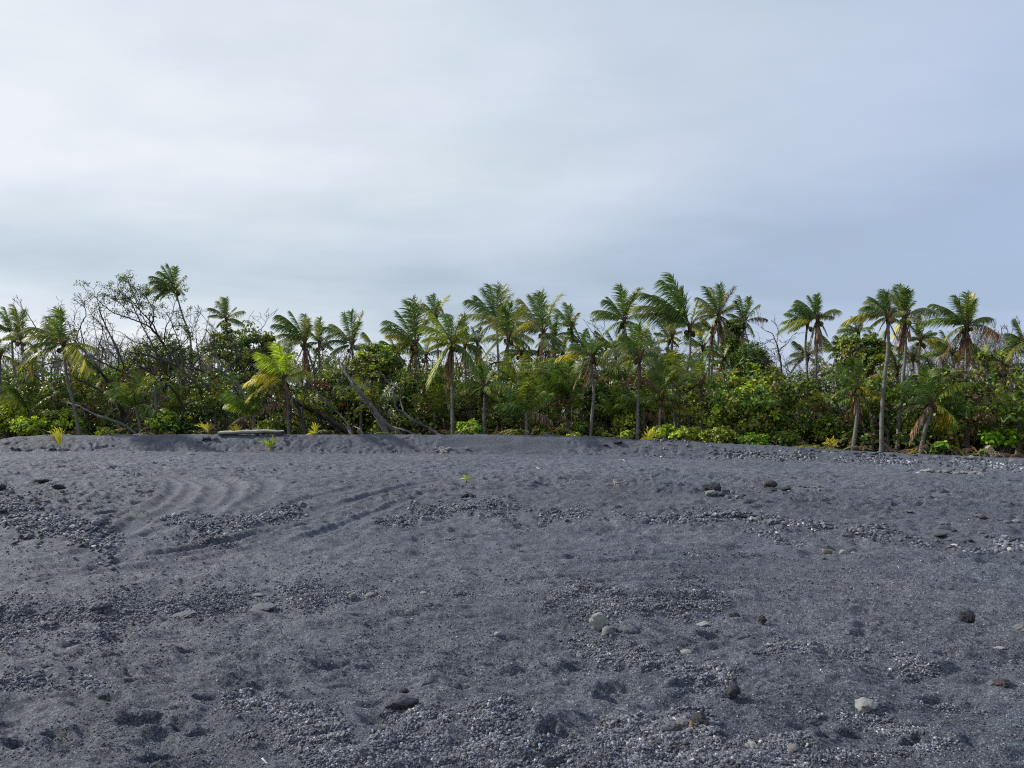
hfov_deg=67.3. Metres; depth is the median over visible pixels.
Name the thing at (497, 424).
shrub
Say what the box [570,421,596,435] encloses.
shrub
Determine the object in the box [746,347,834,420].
dry shrub tree
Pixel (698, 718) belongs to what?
boulder
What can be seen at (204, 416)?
bush
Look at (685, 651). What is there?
pale slab
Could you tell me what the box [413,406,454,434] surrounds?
bush
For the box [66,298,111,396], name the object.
bare tree
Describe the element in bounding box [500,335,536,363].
coconut palm
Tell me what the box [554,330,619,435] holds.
coconut palm
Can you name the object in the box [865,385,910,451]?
young palm
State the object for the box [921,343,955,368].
coconut palm
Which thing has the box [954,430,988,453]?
bush
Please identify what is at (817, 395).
young palm
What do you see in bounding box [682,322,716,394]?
coconut palm
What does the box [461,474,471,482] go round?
green sprout
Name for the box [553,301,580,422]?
coconut palm
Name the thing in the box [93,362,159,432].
leafy tree
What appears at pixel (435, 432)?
dead tree
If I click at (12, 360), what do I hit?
coconut palm
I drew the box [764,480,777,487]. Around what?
hearth boulder
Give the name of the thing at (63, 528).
boulder
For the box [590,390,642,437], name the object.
young palm
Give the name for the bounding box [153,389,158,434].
trunk
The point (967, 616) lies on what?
boulder
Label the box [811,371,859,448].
bare tree
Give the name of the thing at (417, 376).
bare tree
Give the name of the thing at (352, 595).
stone
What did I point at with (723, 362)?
coconut palm
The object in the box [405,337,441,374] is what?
coconut palm
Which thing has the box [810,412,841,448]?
bush
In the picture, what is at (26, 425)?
shrub
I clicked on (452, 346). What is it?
coconut palm
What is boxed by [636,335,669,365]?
coconut palm
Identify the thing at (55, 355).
gnarled tree
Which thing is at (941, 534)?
stone
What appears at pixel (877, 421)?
bush
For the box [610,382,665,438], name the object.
young palm
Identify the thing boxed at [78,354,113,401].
coconut palm
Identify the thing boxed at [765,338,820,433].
gnarled tree
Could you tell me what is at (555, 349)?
coconut palm
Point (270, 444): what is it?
palm seedling
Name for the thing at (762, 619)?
boulder
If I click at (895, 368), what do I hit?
coconut palm
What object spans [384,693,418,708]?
boulder
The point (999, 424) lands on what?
bush
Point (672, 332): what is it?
coconut palm
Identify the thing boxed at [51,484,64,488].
boulder
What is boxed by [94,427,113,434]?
shrub
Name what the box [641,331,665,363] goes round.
coconut palm
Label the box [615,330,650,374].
coconut palm
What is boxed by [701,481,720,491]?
hearth boulder
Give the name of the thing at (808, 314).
coconut palm
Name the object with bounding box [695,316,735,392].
coconut palm
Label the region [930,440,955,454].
round leaved shrub
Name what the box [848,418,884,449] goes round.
bush
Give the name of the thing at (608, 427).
gnarled tree
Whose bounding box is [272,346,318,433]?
leaning tree
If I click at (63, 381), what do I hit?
bush
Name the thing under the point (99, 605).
stone
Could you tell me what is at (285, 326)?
coconut palm
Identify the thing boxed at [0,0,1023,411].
sky
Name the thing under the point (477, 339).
coconut palm
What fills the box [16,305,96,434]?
coconut palm
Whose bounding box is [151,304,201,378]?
gnarled tree
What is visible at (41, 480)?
flat dark stone
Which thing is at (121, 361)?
gnarled tree
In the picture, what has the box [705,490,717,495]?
hearth boulder
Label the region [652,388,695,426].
young palm
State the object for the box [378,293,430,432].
coconut palm
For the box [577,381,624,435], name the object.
glossy bush
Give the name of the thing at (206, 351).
gnarled tree
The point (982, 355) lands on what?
leafy tree
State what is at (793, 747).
pale slab
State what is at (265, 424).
shrub
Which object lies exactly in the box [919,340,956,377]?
gnarled tree
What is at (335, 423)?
leaning tree
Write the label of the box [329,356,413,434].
dead tree
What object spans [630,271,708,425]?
coconut palm
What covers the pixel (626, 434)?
shrub
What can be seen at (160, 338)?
bare tree
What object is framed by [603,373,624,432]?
leafy tree
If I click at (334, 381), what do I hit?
leafy tree
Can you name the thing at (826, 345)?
coconut palm
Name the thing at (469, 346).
coconut palm
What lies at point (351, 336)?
gnarled tree
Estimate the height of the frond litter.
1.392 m
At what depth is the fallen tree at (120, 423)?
39.43 m
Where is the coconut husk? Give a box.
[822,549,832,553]
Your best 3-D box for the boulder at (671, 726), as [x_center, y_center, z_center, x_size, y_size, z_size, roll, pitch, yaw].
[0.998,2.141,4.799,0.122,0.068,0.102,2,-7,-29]
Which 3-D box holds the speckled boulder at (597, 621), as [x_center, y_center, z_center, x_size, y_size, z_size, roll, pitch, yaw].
[0.803,2.209,7.139,0.164,0.195,0.110,-1,-2,23]
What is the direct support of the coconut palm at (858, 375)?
on the black sand ground
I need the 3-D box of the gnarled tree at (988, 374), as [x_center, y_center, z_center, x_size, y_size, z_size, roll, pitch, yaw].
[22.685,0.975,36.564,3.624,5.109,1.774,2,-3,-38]
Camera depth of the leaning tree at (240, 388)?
40.31 m
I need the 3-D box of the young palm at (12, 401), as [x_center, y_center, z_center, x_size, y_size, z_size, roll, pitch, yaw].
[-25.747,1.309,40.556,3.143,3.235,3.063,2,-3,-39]
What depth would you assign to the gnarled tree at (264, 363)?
43.92 m
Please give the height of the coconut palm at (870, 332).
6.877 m
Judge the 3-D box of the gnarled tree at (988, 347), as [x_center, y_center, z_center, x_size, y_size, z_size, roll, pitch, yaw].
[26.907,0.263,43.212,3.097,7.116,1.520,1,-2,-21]
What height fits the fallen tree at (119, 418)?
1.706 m
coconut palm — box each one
[0,306,34,390]
[0,339,19,438]
[1,304,37,408]
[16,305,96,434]
[16,351,46,416]
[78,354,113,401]
[146,263,205,432]
[207,296,245,408]
[234,340,258,422]
[243,341,313,433]
[269,310,321,393]
[306,315,332,394]
[319,309,363,430]
[353,332,391,361]
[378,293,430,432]
[378,338,417,365]
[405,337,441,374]
[417,306,479,434]
[422,293,452,360]
[455,326,498,428]
[456,361,512,433]
[457,312,482,419]
[461,281,521,414]
[482,300,534,415]
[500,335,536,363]
[506,288,564,433]
[515,345,543,373]
[535,314,569,425]
[546,336,580,423]
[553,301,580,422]
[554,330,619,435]
[558,321,602,360]
[590,282,643,389]
[593,331,612,383]
[597,331,623,372]
[601,321,661,439]
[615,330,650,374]
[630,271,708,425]
[634,356,684,425]
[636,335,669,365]
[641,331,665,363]
[653,321,678,387]
[659,324,681,394]
[661,347,692,425]
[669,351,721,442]
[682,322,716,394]
[694,280,737,415]
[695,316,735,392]
[702,344,740,384]
[725,295,767,350]
[777,292,842,417]
[780,313,812,416]
[783,341,819,381]
[811,335,840,371]
[824,354,881,450]
[826,335,847,412]
[837,313,874,445]
[839,289,906,451]
[859,346,876,447]
[863,329,893,376]
[874,348,910,451]
[888,283,940,452]
[893,339,925,421]
[895,367,966,453]
[909,315,946,373]
[918,290,1002,403]
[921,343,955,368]
[931,330,964,372]
[963,343,992,379]
[989,349,1023,380]
[1001,317,1023,362]
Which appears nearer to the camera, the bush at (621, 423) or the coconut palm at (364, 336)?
the bush at (621, 423)
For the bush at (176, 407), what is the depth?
42.85 m
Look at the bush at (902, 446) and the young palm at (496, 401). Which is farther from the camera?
the young palm at (496, 401)
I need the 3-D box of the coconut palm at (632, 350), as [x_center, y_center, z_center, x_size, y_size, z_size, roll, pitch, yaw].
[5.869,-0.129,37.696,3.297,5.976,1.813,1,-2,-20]
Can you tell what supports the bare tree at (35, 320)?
on the black sand ground
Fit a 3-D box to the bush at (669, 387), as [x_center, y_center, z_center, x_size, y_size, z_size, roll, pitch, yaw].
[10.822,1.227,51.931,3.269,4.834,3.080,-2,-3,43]
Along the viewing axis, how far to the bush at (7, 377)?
46.44 m
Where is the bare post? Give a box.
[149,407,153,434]
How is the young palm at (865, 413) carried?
on the black sand ground
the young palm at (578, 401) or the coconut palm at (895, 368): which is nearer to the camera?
the coconut palm at (895, 368)
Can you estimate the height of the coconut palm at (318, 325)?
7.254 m
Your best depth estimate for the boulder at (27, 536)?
12.18 m
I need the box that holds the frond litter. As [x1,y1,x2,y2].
[2,425,1023,457]
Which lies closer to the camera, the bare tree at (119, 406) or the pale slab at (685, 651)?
the pale slab at (685, 651)
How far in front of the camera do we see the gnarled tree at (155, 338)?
47.16 m
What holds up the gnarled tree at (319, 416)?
on the black sand ground
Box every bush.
[0,404,28,438]
[1,366,45,427]
[27,387,71,417]
[40,407,84,434]
[53,370,107,431]
[80,402,116,432]
[144,409,179,434]
[169,377,221,430]
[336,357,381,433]
[336,397,375,430]
[392,381,423,420]
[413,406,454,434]
[419,364,447,407]
[454,393,486,423]
[464,364,503,430]
[530,386,575,425]
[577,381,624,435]
[611,407,642,439]
[631,365,647,392]
[639,399,668,437]
[667,379,695,412]
[679,391,711,427]
[694,375,812,446]
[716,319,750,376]
[727,339,774,390]
[728,362,787,412]
[789,419,820,445]
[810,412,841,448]
[833,413,858,448]
[846,389,891,448]
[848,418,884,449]
[884,418,913,450]
[893,380,932,450]
[926,421,956,452]
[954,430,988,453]
[968,395,1017,452]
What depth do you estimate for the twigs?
54.47 m
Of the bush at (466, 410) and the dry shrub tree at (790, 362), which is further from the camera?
the bush at (466, 410)
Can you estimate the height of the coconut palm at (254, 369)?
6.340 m
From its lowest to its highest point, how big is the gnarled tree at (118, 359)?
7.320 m
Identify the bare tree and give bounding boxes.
[13,297,64,381]
[41,315,137,432]
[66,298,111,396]
[73,270,202,433]
[101,319,228,430]
[189,303,219,376]
[194,307,276,338]
[391,344,449,432]
[478,321,561,431]
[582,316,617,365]
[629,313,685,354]
[741,311,802,381]
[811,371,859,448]
[935,339,979,371]
[958,334,1006,379]
[971,323,1007,383]
[977,325,1013,394]
[992,317,1023,389]
[996,332,1020,368]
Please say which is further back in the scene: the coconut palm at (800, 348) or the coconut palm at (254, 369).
the coconut palm at (254, 369)
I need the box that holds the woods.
[1,334,1023,432]
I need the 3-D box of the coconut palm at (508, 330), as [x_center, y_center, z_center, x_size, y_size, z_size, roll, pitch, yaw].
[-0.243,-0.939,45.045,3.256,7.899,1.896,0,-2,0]
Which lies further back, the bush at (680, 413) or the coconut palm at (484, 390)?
the bush at (680, 413)
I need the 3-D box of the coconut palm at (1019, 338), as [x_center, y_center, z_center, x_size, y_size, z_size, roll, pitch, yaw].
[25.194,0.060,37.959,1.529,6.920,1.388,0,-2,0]
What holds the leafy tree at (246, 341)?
on the black sand ground
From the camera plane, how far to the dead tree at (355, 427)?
37.99 m
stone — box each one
[32,478,49,482]
[88,600,110,610]
[169,610,195,616]
[248,602,276,611]
[252,593,264,596]
[349,593,357,597]
[364,592,375,597]
[399,687,407,692]
[934,533,947,535]
[937,520,949,524]
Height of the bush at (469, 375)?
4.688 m
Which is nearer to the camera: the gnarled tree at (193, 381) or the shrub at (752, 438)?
the shrub at (752, 438)
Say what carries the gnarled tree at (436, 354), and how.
on the black sand ground
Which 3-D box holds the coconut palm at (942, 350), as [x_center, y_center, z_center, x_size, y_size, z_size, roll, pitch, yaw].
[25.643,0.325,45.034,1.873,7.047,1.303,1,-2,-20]
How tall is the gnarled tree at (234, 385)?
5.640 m
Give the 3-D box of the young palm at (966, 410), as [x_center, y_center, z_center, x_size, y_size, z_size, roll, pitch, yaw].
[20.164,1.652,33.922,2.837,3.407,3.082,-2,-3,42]
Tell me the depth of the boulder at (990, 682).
5.71 m
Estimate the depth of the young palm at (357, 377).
42.82 m
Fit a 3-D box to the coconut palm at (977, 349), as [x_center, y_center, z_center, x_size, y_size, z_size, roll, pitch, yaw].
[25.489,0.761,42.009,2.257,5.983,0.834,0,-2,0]
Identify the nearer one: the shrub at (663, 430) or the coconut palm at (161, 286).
the shrub at (663, 430)
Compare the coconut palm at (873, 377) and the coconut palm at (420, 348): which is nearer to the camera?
the coconut palm at (873, 377)
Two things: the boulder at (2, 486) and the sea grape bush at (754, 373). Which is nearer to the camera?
the boulder at (2, 486)
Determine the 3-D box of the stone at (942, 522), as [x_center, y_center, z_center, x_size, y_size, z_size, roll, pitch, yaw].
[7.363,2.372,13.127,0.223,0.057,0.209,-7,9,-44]
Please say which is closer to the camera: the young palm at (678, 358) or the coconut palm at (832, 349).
the young palm at (678, 358)
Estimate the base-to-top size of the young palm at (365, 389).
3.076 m
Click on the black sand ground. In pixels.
(384, 476)
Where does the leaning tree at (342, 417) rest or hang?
on the black sand ground
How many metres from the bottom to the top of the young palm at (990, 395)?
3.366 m
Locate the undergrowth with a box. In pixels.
[0,361,1023,447]
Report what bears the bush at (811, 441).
on the black sand ground
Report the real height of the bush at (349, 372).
4.699 m
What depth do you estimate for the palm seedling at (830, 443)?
33.09 m
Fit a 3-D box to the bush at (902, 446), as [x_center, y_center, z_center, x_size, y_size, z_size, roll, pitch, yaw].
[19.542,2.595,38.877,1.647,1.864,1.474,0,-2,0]
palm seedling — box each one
[48,427,64,447]
[195,421,215,433]
[230,424,241,430]
[261,435,277,450]
[308,422,319,434]
[640,427,656,439]
[822,435,837,448]
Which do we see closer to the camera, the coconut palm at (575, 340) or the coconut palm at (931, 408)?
the coconut palm at (931, 408)
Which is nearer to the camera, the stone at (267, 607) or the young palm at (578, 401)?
the stone at (267, 607)
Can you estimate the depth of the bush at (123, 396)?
39.90 m
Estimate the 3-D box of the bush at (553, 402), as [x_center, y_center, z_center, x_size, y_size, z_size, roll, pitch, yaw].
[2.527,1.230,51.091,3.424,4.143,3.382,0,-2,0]
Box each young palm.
[0,378,57,418]
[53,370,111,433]
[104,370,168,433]
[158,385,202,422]
[190,385,240,432]
[218,382,282,434]
[292,392,337,433]
[332,370,373,434]
[355,381,401,433]
[408,383,458,434]
[415,361,465,433]
[444,376,488,419]
[480,388,523,432]
[490,352,540,433]
[493,376,555,434]
[515,358,570,423]
[523,406,568,425]
[530,357,602,431]
[549,357,606,421]
[566,386,598,434]
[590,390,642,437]
[598,353,650,390]
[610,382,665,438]
[647,349,699,427]
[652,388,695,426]
[800,390,850,444]
[845,395,891,450]
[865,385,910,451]
[912,360,971,392]
[936,383,1005,455]
[964,385,1007,405]
[976,385,1023,452]
[988,391,1023,454]
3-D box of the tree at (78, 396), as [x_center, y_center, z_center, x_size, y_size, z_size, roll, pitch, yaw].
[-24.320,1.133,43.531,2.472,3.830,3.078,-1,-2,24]
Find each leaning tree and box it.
[175,359,233,429]
[203,359,252,428]
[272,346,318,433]
[276,381,353,434]
[310,382,352,434]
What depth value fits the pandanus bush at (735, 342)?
50.74 m
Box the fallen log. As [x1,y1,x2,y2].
[995,453,1023,457]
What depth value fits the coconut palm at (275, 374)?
38.67 m
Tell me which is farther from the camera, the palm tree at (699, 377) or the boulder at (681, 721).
the palm tree at (699, 377)
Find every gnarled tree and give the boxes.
[3,345,62,419]
[17,340,84,387]
[59,293,95,434]
[64,322,150,431]
[88,310,122,433]
[92,291,134,425]
[115,291,181,396]
[120,338,184,413]
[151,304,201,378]
[165,344,216,432]
[178,320,230,413]
[204,332,245,429]
[249,332,273,419]
[298,336,330,433]
[320,332,361,433]
[381,336,444,431]
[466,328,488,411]
[600,368,636,436]
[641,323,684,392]
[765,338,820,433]
[806,341,848,415]
[823,336,859,449]
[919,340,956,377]
[968,351,1021,441]
[970,327,1008,380]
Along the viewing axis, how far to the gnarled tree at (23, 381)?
43.04 m
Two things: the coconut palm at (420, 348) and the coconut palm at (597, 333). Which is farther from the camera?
the coconut palm at (597, 333)
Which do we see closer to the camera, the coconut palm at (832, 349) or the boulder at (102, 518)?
the boulder at (102, 518)
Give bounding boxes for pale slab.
[679,649,691,653]
[696,621,708,626]
[745,740,757,748]
[788,743,799,752]
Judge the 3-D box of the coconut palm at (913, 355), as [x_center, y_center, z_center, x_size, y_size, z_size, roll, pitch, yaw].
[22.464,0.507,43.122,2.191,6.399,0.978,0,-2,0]
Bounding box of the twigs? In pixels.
[1,324,1023,429]
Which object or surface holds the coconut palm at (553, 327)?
on the black sand ground
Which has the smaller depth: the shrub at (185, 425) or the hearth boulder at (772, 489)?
the hearth boulder at (772, 489)
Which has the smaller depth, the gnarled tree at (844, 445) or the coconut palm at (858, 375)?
the coconut palm at (858, 375)
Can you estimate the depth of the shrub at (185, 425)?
40.28 m
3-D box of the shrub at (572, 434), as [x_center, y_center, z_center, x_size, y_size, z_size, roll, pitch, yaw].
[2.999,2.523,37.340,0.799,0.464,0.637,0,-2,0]
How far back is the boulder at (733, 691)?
5.19 m
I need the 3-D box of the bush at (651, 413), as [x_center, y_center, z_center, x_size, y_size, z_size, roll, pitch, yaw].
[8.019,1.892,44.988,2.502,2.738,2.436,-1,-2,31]
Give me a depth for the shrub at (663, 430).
36.42 m
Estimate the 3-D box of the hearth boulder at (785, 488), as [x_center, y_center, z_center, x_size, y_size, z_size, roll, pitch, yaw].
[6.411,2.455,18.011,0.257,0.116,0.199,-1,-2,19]
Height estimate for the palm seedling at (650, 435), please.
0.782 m
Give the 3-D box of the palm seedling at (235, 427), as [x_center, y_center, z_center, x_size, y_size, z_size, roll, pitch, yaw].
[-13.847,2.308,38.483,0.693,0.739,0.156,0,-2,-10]
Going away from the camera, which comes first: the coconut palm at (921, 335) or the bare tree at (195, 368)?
the bare tree at (195, 368)
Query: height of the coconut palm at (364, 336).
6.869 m
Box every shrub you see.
[7,415,47,435]
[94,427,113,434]
[175,415,194,434]
[217,419,242,430]
[253,419,274,433]
[277,420,298,434]
[319,417,350,432]
[396,419,424,434]
[454,418,482,434]
[486,415,513,432]
[532,422,558,434]
[566,431,581,435]
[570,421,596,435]
[619,430,633,438]
[647,422,677,439]
[668,425,702,441]
[696,425,738,443]
[737,432,770,444]
[768,430,802,446]
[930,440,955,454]
[977,431,1000,456]
[985,429,1023,453]
[1009,438,1023,455]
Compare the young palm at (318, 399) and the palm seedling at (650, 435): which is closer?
the palm seedling at (650, 435)
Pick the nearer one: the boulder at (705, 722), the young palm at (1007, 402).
the boulder at (705, 722)
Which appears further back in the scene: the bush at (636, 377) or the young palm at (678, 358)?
the bush at (636, 377)
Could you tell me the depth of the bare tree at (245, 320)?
52.98 m
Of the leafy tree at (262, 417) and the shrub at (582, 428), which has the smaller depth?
the shrub at (582, 428)
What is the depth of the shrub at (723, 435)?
35.29 m
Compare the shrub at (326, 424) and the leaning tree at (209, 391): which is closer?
the leaning tree at (209, 391)
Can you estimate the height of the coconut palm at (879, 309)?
7.353 m
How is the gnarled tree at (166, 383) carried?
on the black sand ground
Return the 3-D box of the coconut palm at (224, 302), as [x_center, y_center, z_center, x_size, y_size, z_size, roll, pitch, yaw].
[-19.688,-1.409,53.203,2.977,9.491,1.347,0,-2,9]
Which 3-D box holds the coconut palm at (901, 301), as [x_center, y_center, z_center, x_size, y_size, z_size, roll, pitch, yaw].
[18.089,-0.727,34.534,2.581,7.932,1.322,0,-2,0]
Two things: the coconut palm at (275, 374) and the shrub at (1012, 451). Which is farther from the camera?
the coconut palm at (275, 374)
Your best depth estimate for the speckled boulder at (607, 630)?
6.85 m
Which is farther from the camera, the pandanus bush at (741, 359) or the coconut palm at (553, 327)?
the coconut palm at (553, 327)
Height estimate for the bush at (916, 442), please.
3.821 m
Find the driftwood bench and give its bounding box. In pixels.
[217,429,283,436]
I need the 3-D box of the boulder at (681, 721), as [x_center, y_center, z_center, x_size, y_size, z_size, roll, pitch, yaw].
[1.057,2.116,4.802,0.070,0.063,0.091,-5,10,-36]
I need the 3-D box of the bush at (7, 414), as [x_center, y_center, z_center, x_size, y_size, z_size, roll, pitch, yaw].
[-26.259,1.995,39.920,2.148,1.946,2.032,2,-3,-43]
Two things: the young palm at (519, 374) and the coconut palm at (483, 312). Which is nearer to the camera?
the young palm at (519, 374)
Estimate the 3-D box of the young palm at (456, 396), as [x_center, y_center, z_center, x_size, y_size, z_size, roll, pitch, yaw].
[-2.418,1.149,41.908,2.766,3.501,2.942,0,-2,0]
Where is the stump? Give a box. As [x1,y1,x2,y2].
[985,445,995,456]
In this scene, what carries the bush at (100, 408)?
on the black sand ground
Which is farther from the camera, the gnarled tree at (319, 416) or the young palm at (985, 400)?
the gnarled tree at (319, 416)
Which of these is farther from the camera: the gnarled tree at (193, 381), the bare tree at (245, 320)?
the bare tree at (245, 320)
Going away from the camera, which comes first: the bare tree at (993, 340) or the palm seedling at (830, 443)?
the palm seedling at (830, 443)
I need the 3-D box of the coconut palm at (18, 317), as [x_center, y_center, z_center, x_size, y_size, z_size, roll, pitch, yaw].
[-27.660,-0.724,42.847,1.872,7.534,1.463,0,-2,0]
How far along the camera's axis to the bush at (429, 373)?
51.85 m
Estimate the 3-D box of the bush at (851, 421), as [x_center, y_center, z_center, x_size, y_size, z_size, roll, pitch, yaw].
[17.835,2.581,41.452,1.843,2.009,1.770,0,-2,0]
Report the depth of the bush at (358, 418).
46.60 m
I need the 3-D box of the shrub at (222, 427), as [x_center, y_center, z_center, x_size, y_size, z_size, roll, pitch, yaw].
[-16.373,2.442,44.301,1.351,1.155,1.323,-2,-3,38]
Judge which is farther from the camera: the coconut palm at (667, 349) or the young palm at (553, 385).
the coconut palm at (667, 349)
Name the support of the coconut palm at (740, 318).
on the black sand ground
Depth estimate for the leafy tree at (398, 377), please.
45.50 m
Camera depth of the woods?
58.01 m
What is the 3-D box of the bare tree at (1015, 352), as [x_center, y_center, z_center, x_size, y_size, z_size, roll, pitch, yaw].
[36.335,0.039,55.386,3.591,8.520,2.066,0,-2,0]
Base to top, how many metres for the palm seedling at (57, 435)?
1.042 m
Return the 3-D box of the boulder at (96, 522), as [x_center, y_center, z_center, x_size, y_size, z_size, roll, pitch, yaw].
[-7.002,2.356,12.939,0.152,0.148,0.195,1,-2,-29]
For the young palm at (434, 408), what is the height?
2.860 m
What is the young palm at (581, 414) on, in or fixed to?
on the black sand ground
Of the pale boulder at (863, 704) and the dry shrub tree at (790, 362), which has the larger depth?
the dry shrub tree at (790, 362)
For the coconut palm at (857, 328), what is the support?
on the black sand ground
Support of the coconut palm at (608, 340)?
on the black sand ground
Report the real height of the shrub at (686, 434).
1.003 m
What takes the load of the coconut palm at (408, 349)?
on the black sand ground
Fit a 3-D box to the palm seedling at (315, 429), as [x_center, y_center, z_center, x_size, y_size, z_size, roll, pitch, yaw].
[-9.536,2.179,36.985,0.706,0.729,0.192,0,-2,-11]
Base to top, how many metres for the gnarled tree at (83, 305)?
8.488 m
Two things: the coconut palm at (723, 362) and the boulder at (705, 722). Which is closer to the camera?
the boulder at (705, 722)
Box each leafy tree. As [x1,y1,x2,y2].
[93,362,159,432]
[126,333,199,408]
[198,320,280,423]
[235,368,297,421]
[296,361,346,419]
[350,342,407,429]
[384,364,428,419]
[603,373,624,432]
[831,332,892,448]
[917,367,954,394]
[950,339,1023,403]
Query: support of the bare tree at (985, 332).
on the black sand ground
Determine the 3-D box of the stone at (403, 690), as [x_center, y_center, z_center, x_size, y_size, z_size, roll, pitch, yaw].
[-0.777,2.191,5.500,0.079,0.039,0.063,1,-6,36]
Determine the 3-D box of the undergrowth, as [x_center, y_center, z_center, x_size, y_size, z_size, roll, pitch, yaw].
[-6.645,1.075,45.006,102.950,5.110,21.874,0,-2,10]
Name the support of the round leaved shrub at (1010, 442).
on the black sand ground
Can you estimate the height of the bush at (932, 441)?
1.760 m
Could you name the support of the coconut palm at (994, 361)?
on the black sand ground
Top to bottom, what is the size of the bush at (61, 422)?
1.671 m
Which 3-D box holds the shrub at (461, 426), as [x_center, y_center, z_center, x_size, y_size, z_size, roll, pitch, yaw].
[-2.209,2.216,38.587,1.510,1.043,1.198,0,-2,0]
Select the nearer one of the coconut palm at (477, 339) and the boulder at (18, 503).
the boulder at (18, 503)
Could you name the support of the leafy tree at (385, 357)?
on the black sand ground
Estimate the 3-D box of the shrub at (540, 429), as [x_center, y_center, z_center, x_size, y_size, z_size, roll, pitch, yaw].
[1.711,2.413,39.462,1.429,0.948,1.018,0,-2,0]
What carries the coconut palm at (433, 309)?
on the black sand ground
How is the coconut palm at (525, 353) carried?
on the black sand ground
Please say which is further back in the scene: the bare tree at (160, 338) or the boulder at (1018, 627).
the bare tree at (160, 338)
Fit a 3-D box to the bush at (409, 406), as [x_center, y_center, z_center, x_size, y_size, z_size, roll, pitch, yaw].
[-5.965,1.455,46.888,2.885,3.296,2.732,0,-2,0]
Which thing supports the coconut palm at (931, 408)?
on the black sand ground
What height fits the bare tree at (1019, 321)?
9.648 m
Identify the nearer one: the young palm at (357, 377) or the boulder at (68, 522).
the boulder at (68, 522)
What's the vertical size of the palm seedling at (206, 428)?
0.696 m
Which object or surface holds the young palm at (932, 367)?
on the black sand ground
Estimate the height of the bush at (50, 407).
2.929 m
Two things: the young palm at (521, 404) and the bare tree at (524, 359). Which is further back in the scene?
the bare tree at (524, 359)
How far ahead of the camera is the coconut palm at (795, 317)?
43.08 m
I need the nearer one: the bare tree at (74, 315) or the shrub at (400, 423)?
the shrub at (400, 423)
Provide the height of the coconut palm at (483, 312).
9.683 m
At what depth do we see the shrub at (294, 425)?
39.71 m
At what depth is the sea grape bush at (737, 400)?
36.59 m
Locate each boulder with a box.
[0,483,6,489]
[12,502,23,505]
[21,533,32,539]
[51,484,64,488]
[59,525,67,531]
[64,520,75,525]
[79,526,94,530]
[91,520,100,525]
[94,514,109,522]
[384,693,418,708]
[589,612,606,631]
[601,626,613,636]
[618,624,639,634]
[662,720,680,731]
[676,716,687,728]
[690,711,706,724]
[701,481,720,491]
[701,719,708,725]
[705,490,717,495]
[725,683,740,698]
[728,612,739,617]
[758,614,766,623]
[761,487,776,491]
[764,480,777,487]
[780,486,791,490]
[854,697,878,712]
[958,609,975,622]
[986,679,994,685]
[992,678,1009,687]
[1013,624,1023,630]
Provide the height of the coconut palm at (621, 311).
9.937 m
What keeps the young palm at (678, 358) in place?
on the black sand ground
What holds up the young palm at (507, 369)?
on the black sand ground
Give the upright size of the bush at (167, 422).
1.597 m
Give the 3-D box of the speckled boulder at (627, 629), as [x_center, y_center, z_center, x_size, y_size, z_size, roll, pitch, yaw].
[1.068,2.260,7.034,0.216,0.100,0.174,5,4,-6]
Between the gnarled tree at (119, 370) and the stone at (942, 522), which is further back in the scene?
the gnarled tree at (119, 370)
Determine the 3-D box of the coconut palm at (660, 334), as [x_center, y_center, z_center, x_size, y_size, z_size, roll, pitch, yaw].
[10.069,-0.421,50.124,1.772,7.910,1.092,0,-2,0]
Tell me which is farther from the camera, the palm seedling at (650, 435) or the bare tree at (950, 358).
the bare tree at (950, 358)
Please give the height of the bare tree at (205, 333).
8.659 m
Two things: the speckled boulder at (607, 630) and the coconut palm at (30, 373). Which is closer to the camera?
the speckled boulder at (607, 630)
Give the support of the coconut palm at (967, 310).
on the black sand ground
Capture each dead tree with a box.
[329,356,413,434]
[345,425,362,434]
[374,370,438,434]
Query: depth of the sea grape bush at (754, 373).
39.73 m
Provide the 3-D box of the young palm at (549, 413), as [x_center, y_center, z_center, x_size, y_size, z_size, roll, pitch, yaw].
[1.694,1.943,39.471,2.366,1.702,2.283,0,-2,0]
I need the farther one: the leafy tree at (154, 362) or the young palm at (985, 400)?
the leafy tree at (154, 362)
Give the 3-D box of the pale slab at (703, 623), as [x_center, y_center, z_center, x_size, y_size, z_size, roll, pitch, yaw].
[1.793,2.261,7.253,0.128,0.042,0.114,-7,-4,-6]
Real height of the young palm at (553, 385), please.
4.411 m
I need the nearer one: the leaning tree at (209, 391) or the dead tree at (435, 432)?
the dead tree at (435, 432)
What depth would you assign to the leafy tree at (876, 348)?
38.67 m
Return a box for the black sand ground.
[0,412,1023,767]
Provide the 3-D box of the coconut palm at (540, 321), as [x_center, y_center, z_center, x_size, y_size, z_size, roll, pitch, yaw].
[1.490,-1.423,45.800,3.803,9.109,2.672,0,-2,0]
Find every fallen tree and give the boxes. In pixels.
[54,394,136,433]
[72,408,132,434]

